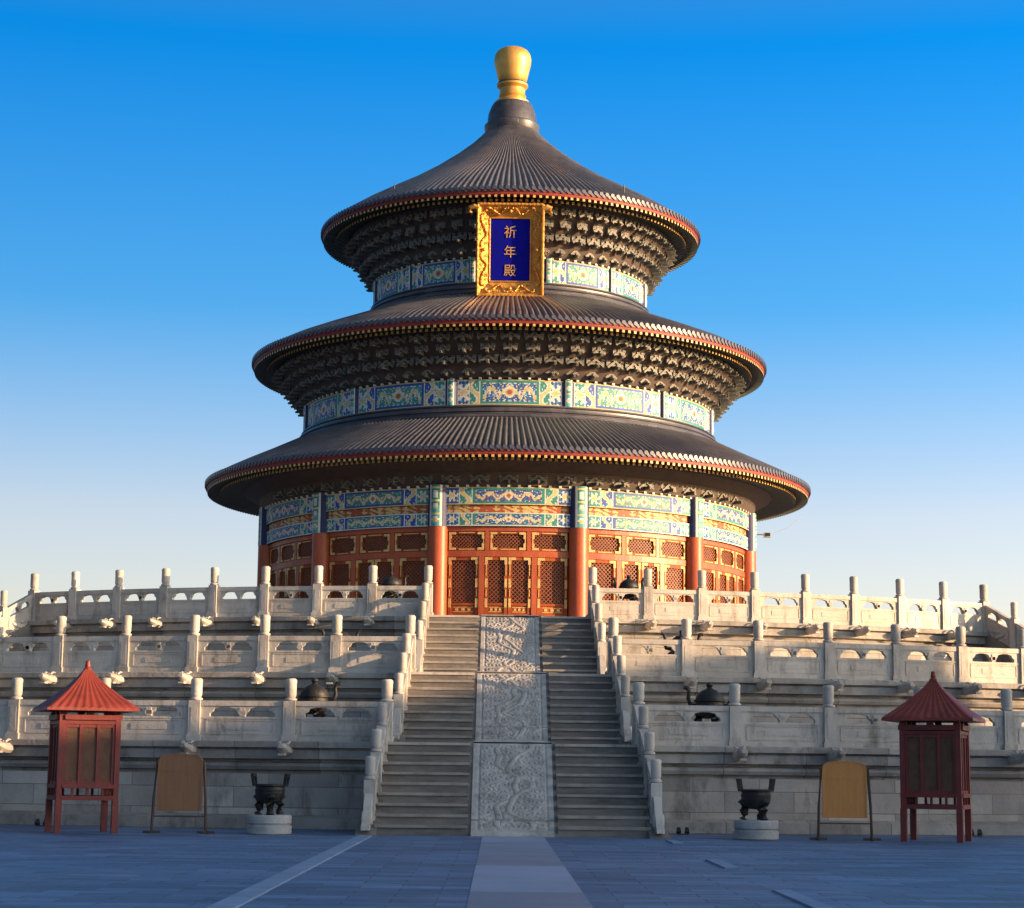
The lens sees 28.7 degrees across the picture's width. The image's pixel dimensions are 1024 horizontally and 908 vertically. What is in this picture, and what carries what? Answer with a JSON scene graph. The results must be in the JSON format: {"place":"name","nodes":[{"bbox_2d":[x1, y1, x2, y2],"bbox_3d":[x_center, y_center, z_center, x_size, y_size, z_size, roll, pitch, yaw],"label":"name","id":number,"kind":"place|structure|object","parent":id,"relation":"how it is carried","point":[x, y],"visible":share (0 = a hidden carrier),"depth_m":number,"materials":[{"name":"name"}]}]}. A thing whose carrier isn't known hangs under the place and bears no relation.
{"place":"outdoors","nodes":[
{"label":"outdoors","id":0,"kind":"place"},
{"bbox_2d":[0,825,1023,907],"bbox_3d":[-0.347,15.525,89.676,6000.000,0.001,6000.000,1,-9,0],"label":"ground","id":1,"kind":"structure","parent":0,"point":[91,867],"depth_m":27.35,"materials":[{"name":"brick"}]},
{"bbox_2d":[35,819,44,825],"bbox_3d":[-10.461,8.197,44.495,0.285,0.159,0.129,1,-9,0],"label":"floodlight","id":2,"kind":"object","parent":1,"relation":"on","point":[37,822],"visible":0.59,"depth_m":44.46,"materials":[{"name":"black plastic"}]},
{"bbox_2d":[33,660,139,833],"bbox_3d":[-8.714,5.945,40.759,1.840,3.480,1.840,4,-10,-21],"label":"lamp kiosk","id":3,"kind":"object","parent":1,"relation":"on","point":[84,751],"visible":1,"depth_m":40.26,"materials":[{"name":"red paint"}]},
{"bbox_2d":[49,724,58,783],"bbox_3d":[-9.239,6.080,40.526,0.060,1.190,1.020,4,-10,-21],"label":"side panel","id":4,"kind":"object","parent":3,"relation":"in","point":[54,736],"depth_m":40.65,"materials":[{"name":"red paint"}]},
{"bbox_2d":[62,724,115,784],"bbox_3d":[-8.508,6.038,40.210,1.020,1.190,0.060,4,-10,-21],"label":"panel","id":5,"kind":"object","parent":3,"relation":"in","point":[89,750],"depth_m":40.21,"materials":[{"name":"red paint"}]},
{"bbox_2d":[143,753,213,833],"bbox_3d":[-6.786,6.931,40.871,1.440,1.610,0.500,1,-9,0],"label":"standing board","id":6,"kind":"object","parent":1,"relation":"on","point":[181,776],"visible":1,"depth_m":40.87,"materials":[{"name":"brown wood"}]},
{"bbox_2d":[246,814,291,834],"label":"stone plinth","id":7,"kind":"structure","parent":1,"relation":"on","point":[265,824],"depth_m":40.50,"materials":[{"name":"grey stone"}]},
{"bbox_2d":[251,773,290,814],"bbox_3d":[-4.960,6.974,40.965,0.786,0.862,0.697,-1,-9,11],"label":"bronze tripod vessel","id":8,"kind":"object","parent":7,"relation":"on","point":[270,796],"visible":1,"depth_m":40.79,"materials":[{"name":"black metal"}]},
{"bbox_2d":[206,835,371,907],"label":"kerb strip","id":9,"kind":"object","parent":1,"relation":"on","point":[244,896],"visible":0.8,"depth_m":24.35,"materials":[{"name":"stone"}]},
{"bbox_2d":[0,615,1023,835],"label":"marble terrace","id":10,"kind":"structure","parent":1,"relation":"on","point":[324,790],"depth_m":45.68,"materials":[{"name":"grey stone"}]},
{"bbox_2d":[0,590,36,650],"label":"stair rail","id":11,"kind":"object","parent":10,"relation":"on","point":[23,614],"visible":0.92,"depth_m":63.77,"materials":[{"name":"white stone"}]},
{"bbox_2d":[0,678,393,741],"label":"marble balustrade","id":12,"kind":"object","parent":10,"relation":"on","point":[289,721],"visible":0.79,"depth_m":45.08,"materials":[{"name":"white stone"}]},
{"bbox_2d":[0,615,416,672],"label":"marble balustrade","id":13,"kind":"object","parent":10,"relation":"on","point":[264,654],"visible":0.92,"depth_m":51.60,"materials":[{"name":"white stone"}]},
{"bbox_2d":[28,565,433,620],"bbox_3d":[-9.107,4.349,62.336,13.896,1.575,1.120,-2,-9,17],"label":"marble balustrade","id":14,"kind":"object","parent":10,"relation":"on","point":[317,602],"visible":0.98,"depth_m":61.71,"materials":[{"name":"white stone"}]},
{"bbox_2d":[295,678,340,716],"bbox_3d":[-4.679,5.865,47.331,1.030,1.132,0.817,8,-11,-37],"label":"bronze censer","id":15,"kind":"object","parent":10,"relation":"on","point":[314,691],"visible":0.64,"depth_m":47.13,"materials":[{"name":"black metal"}]},
{"bbox_2d":[319,627,361,650],"bbox_3d":[-4.626,5.149,53.823,0.954,1.048,0.756,8,-11,-37],"label":"bronze censer","id":16,"kind":"object","parent":10,"relation":"on","point":[344,634],"visible":0.16,"depth_m":53.83,"materials":[{"name":"black metal"}]},
{"bbox_2d":[376,572,407,597],"bbox_3d":[-3.816,4.226,63.086,0.906,0.995,0.719,8,-11,-37],"label":"bronze censer","id":17,"kind":"object","parent":10,"relation":"on","point":[390,580],"visible":0.56,"depth_m":62.91,"materials":[{"name":"black metal"}]},
{"bbox_2d":[205,46,810,616],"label":"temple hall","id":18,"kind":"structure","parent":10,"relation":"on","point":[515,454],"depth_m":83.45,"materials":[{"name":"wood"}]},
{"bbox_2d":[270,571,275,597],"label":"door leaf","id":19,"kind":"structure","parent":18,"relation":"in","point":[272,574],"depth_m":87.50,"materials":[{"name":"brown wood"}]},
{"bbox_2d":[270,546,278,565],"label":"transom window","id":20,"kind":"structure","parent":18,"relation":"in","point":[273,551],"depth_m":87.51,"materials":[{"name":"brown wood"}]},
{"bbox_2d":[278,568,286,597],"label":"door leaf","id":21,"kind":"structure","parent":18,"relation":"in","point":[284,571],"depth_m":86.21,"materials":[{"name":"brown wood"}]},
{"bbox_2d":[280,542,294,562],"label":"transom window","id":22,"kind":"structure","parent":18,"relation":"in","point":[282,560],"depth_m":85.95,"materials":[{"name":"brown wood"}]},
{"bbox_2d":[286,566,295,597],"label":"door leaf","id":23,"kind":"structure","parent":18,"relation":"in","point":[289,570],"depth_m":85.45,"materials":[{"name":"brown wood"}]},
{"bbox_2d":[297,540,311,559],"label":"transom window","id":24,"kind":"structure","parent":18,"relation":"in","point":[299,550],"depth_m":84.75,"materials":[{"name":"brown wood"}]},
{"bbox_2d":[299,564,311,597],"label":"door leaf","id":25,"kind":"structure","parent":18,"relation":"in","point":[301,582],"depth_m":84.48,"materials":[{"name":"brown wood"}]},
{"bbox_2d":[329,561,350,597],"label":"door leaf","id":26,"kind":"structure","parent":18,"relation":"in","point":[342,563],"depth_m":82.84,"materials":[{"name":"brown wood"}]},
{"bbox_2d":[330,535,355,555],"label":"transom window","id":27,"kind":"structure","parent":18,"relation":"in","point":[332,539],"depth_m":82.92,"materials":[{"name":"brown wood"}]},
{"bbox_2d":[355,559,374,597],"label":"door leaf","id":28,"kind":"structure","parent":18,"relation":"in","point":[358,562],"depth_m":82.10,"materials":[{"name":"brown wood"}]},
{"bbox_2d":[360,533,389,553],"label":"transom window","id":29,"kind":"structure","parent":18,"relation":"in","point":[362,537],"depth_m":82.00,"materials":[{"name":"brown wood"}]},
{"bbox_2d":[375,558,393,597],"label":"door leaf","id":30,"kind":"structure","parent":18,"relation":"in","point":[377,561],"depth_m":81.60,"materials":[{"name":"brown wood"}]},
{"bbox_2d":[394,532,427,551],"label":"transom window","id":31,"kind":"structure","parent":18,"relation":"in","point":[397,535],"depth_m":81.26,"materials":[{"name":"brown wood"}]},
{"bbox_2d":[399,557,426,597],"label":"door leaf","id":32,"kind":"structure","parent":18,"relation":"in","point":[402,560],"depth_m":81.06,"materials":[{"name":"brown wood"}]},
{"bbox_2d":[448,557,478,614],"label":"door leaf","id":33,"kind":"structure","parent":18,"relation":"in","point":[455,608],"depth_m":80.41,"materials":[{"name":"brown wood"}]},
{"bbox_2d":[448,531,484,550],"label":"transom window","id":34,"kind":"structure","parent":18,"relation":"in","point":[451,533],"depth_m":80.69,"materials":[{"name":"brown wood"}]},
{"bbox_2d":[484,557,507,614],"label":"door leaf","id":35,"kind":"structure","parent":18,"relation":"in","point":[491,608],"depth_m":80.26,"materials":[{"name":"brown wood"}]},
{"bbox_2d":[490,531,526,550],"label":"transom window","id":36,"kind":"structure","parent":18,"relation":"in","point":[492,533],"depth_m":80.57,"materials":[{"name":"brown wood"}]},
{"bbox_2d":[468,202,552,297],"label":"name plaque","id":37,"kind":"object","parent":18,"relation":"on","point":[510,250],"visible":1,"depth_m":85.48,"materials":[{"name":"gold metal"}]},
{"bbox_2d":[508,557,530,614],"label":"door leaf","id":38,"kind":"structure","parent":18,"relation":"in","point":[514,608],"depth_m":80.27,"materials":[{"name":"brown wood"}]},
{"bbox_2d":[531,532,567,551],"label":"transom window","id":39,"kind":"structure","parent":18,"relation":"in","point":[533,534],"depth_m":80.69,"materials":[{"name":"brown wood"}]},
{"bbox_2d":[537,558,567,615],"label":"door leaf","id":40,"kind":"structure","parent":18,"relation":"in","point":[553,609],"depth_m":80.43,"materials":[{"name":"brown wood"}]},
{"bbox_2d":[588,559,615,599],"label":"door leaf","id":41,"kind":"structure","parent":18,"relation":"in","point":[590,561],"depth_m":81.14,"materials":[{"name":"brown wood"}]},
{"bbox_2d":[588,534,621,554],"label":"transom window","id":42,"kind":"structure","parent":18,"relation":"in","point":[619,552],"depth_m":81.32,"materials":[{"name":"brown wood"}]},
{"bbox_2d":[622,561,640,600],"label":"door leaf","id":43,"kind":"structure","parent":18,"relation":"in","point":[638,564],"depth_m":81.70,"materials":[{"name":"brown wood"}]},
{"bbox_2d":[626,536,655,556],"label":"transom window","id":44,"kind":"structure","parent":18,"relation":"in","point":[628,538],"depth_m":82.06,"materials":[{"name":"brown wood"}]},
{"bbox_2d":[641,562,658,600],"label":"door leaf","id":45,"kind":"structure","parent":18,"relation":"in","point":[650,565],"depth_m":82.20,"materials":[{"name":"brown wood"}]},
{"bbox_2d":[660,539,684,559],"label":"transom window","id":46,"kind":"structure","parent":18,"relation":"in","point":[670,542],"depth_m":83.01,"materials":[{"name":"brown wood"}]},
{"bbox_2d":[664,564,685,601],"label":"door leaf","id":47,"kind":"structure","parent":18,"relation":"in","point":[681,568],"depth_m":82.94,"materials":[{"name":"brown wood"}]},
{"bbox_2d":[703,569,714,602],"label":"door leaf","id":48,"kind":"structure","parent":18,"relation":"in","point":[712,572],"depth_m":84.64,"materials":[{"name":"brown wood"}]},
{"bbox_2d":[703,544,717,564],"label":"transom window","id":49,"kind":"structure","parent":18,"relation":"in","point":[715,549],"depth_m":84.77,"materials":[{"name":"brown wood"}]},
{"bbox_2d":[718,571,727,602],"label":"door leaf","id":50,"kind":"structure","parent":18,"relation":"in","point":[723,574],"depth_m":85.51,"materials":[{"name":"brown wood"}]},
{"bbox_2d":[720,547,733,567],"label":"transom window","id":51,"kind":"structure","parent":18,"relation":"in","point":[731,553],"depth_m":86.06,"materials":[{"name":"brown wood"}]},
{"bbox_2d":[727,573,735,603],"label":"door leaf","id":52,"kind":"structure","parent":18,"relation":"in","point":[733,577],"depth_m":86.39,"materials":[{"name":"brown wood"}]},
{"bbox_2d":[736,552,743,571],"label":"transom window","id":53,"kind":"structure","parent":18,"relation":"in","point":[740,559],"depth_m":87.65,"materials":[{"name":"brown wood"}]},
{"bbox_2d":[738,576,743,603],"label":"door leaf","id":54,"kind":"structure","parent":18,"relation":"in","point":[741,585],"depth_m":87.65,"materials":[{"name":"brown wood"}]},
{"bbox_2d":[756,516,802,537],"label":"security camera","id":55,"kind":"object","parent":18,"relation":"attached to","point":[766,534],"visible":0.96,"depth_m":89.10,"materials":[{"name":"plastic"}]},
{"bbox_2d":[612,575,643,600],"bbox_3d":[3.684,4.316,63.128,0.906,0.995,0.719,8,-11,-37],"label":"bronze censer","id":56,"kind":"object","parent":10,"relation":"on","point":[628,582],"visible":0.59,"depth_m":62.95,"materials":[{"name":"black metal"}]},
{"bbox_2d":[661,630,702,653],"bbox_3d":[4.573,5.259,53.874,0.954,1.048,0.756,8,-11,-37],"label":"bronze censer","id":57,"kind":"object","parent":10,"relation":"on","point":[678,637],"visible":0.19,"depth_m":53.85,"materials":[{"name":"black metal"}]},
{"bbox_2d":[683,682,729,721],"bbox_3d":[4.681,5.977,47.383,1.030,1.132,0.817,8,-11,-37],"label":"bronze censer","id":58,"kind":"object","parent":10,"relation":"on","point":[709,695],"visible":0.7,"depth_m":47.19,"materials":[{"name":"black metal"}]},
{"bbox_2d":[586,567,989,631],"bbox_3d":[8.979,4.566,62.436,13.896,1.575,1.120,4,-9,-18],"label":"marble balustrade","id":59,"kind":"object","parent":10,"relation":"on","point":[701,606],"visible":0.97,"depth_m":61.80,"materials":[{"name":"white stone"}]},
{"bbox_2d":[606,617,1023,683],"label":"marble balustrade","id":60,"kind":"object","parent":10,"relation":"on","point":[758,660],"visible":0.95,"depth_m":51.70,"materials":[{"name":"white stone"}]},
{"bbox_2d":[630,682,1023,749],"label":"marble balustrade","id":61,"kind":"object","parent":10,"relation":"on","point":[735,726],"visible":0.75,"depth_m":45.15,"materials":[{"name":"white stone"}]},
{"bbox_2d":[980,602,1023,662],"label":"stair rail","id":62,"kind":"object","parent":10,"relation":"on","point":[1009,631],"visible":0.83,"depth_m":63.88,"materials":[{"name":"white stone"}]},
{"bbox_2d":[374,615,650,837],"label":"stone staircase","id":63,"kind":"structure","parent":1,"relation":"on","point":[530,700],"depth_m":44.20,"materials":[{"name":"white stone"}]},
{"bbox_2d":[355,702,396,835],"bbox_3d":[-2.887,6.681,42.798,0.420,2.830,3.967,0,-9,3],"label":"stair rail","id":64,"kind":"object","parent":63,"relation":"on","point":[368,819],"visible":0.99,"depth_m":41.74,"materials":[{"name":"white stone"}]},
{"bbox_2d":[393,633,417,741],"bbox_3d":[-2.673,5.729,49.042,0.420,2.784,3.904,0,-9,2],"label":"stair rail","id":65,"kind":"object","parent":63,"relation":"on","point":[402,676],"visible":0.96,"depth_m":47.88,"materials":[{"name":"white stone"}]},
{"bbox_2d":[415,583,434,671],"bbox_3d":[-2.614,5.220,58.451,0.420,3.087,4.332,0,-9,1],"label":"stair rail","id":66,"kind":"object","parent":63,"relation":"on","point":[422,623],"visible":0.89,"depth_m":58.04,"materials":[{"name":"white stone"}]},
{"bbox_2d":[585,585,606,673],"bbox_3d":[2.510,5.281,58.479,0.420,3.087,4.332,1,-9,-2],"label":"stair rail","id":67,"kind":"object","parent":63,"relation":"on","point":[598,625],"visible":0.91,"depth_m":57.89,"materials":[{"name":"white stone"}]},
{"bbox_2d":[605,636,631,744],"bbox_3d":[2.660,5.793,49.071,0.420,2.784,3.904,1,-9,-2],"label":"stair rail","id":68,"kind":"object","parent":63,"relation":"on","point":[621,680],"visible":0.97,"depth_m":48.17,"materials":[{"name":"white stone"}]},
{"bbox_2d":[628,705,670,838],"bbox_3d":[2.920,6.751,42.830,0.420,2.830,3.967,1,-9,-3],"label":"stair rail","id":69,"kind":"object","parent":63,"relation":"on","point":[644,741],"visible":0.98,"depth_m":41.99,"materials":[{"name":"white stone"}]},
{"bbox_2d":[666,840,683,843],"bbox_3d":[3.131,7.494,38.577,0.200,0.050,1.700,1,-9,0],"label":"kerb strip","id":70,"kind":"object","parent":1,"relation":"on","point":[674,842],"visible":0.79,"depth_m":38.37,"materials":[{"name":"stone"}]},
{"bbox_2d":[676,827,688,834],"bbox_3d":[3.715,8.203,43.536,0.285,0.159,0.129,1,-9,0],"label":"floodlight","id":71,"kind":"object","parent":1,"relation":"on","point":[678,830],"visible":1,"depth_m":43.50,"materials":[{"name":"black plastic"}]},
{"bbox_2d":[705,859,738,868],"bbox_3d":[3.097,6.074,29.588,0.200,0.050,2.700,1,-9,0],"label":"kerb strip","id":72,"kind":"object","parent":1,"relation":"on","point":[721,864],"visible":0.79,"depth_m":29.34,"materials":[{"name":"stone"}]},
{"bbox_2d":[734,820,778,839],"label":"stone plinth","id":73,"kind":"structure","parent":1,"relation":"on","point":[755,830],"depth_m":40.56,"materials":[{"name":"grey stone"}]},
{"bbox_2d":[736,778,775,819],"bbox_3d":[5.005,7.093,41.020,0.786,0.862,0.697,2,-9,-12],"label":"bronze tripod vessel","id":74,"kind":"object","parent":73,"relation":"on","point":[758,800],"visible":0.99,"depth_m":40.83,"materials":[{"name":"black metal"}]},
{"bbox_2d":[772,889,832,907],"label":"kerb strip","id":75,"kind":"object","parent":1,"relation":"on","point":[806,901],"visible":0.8,"depth_m":21.39,"materials":[{"name":"stone"}]},
{"bbox_2d":[810,761,880,840],"bbox_3d":[6.841,7.125,41.143,1.440,1.610,0.500,1,-9,0],"label":"standing board","id":76,"kind":"object","parent":1,"relation":"on","point":[845,784],"visible":1,"depth_m":41.14,"materials":[{"name":"brown wood"}]},
{"bbox_2d":[881,671,985,842],"bbox_3d":[8.732,6.224,41.300,1.840,3.480,1.840,-3,-10,21],"label":"lamp kiosk","id":77,"kind":"object","parent":1,"relation":"on","point":[935,761],"visible":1,"depth_m":40.80,"materials":[{"name":"red paint"}]},
{"bbox_2d":[905,734,955,793],"bbox_3d":[8.528,6.313,40.751,1.020,1.190,0.060,-3,-10,21],"label":"window frame","id":78,"kind":"structure","parent":77,"relation":"in","point":[930,759],"depth_m":40.75,"materials":[{"name":"red paint"}]},
{"bbox_2d":[961,735,968,793],"bbox_3d":[9.257,6.372,41.072,0.060,1.190,1.020,-3,-10,21],"label":"window frame","id":79,"kind":"structure","parent":77,"relation":"in","point":[964,753],"depth_m":41.20,"materials":[{"name":"red paint"}]},
{"bbox_2d":[972,829,982,836],"bbox_3d":[10.337,8.446,44.610,0.285,0.159,0.129,1,-9,0],"label":"floodlight","id":80,"kind":"object","parent":1,"relation":"on","point":[979,832],"visible":0.64,"depth_m":44.58,"materials":[{"name":"black plastic"}]},
{"bbox_2d":[0,0,1023,626],"label":"sky","id":81,"kind":"structure","parent":0,"point":[849,174],"materials":[{"name":"blue"}]},
{"bbox_2d":[466,836,592,907],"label":"path","id":82,"kind":"structure","parent":0,"point":[519,872],"depth_m":25.16,"materials":[{"name":"grey stone"}]}
]}

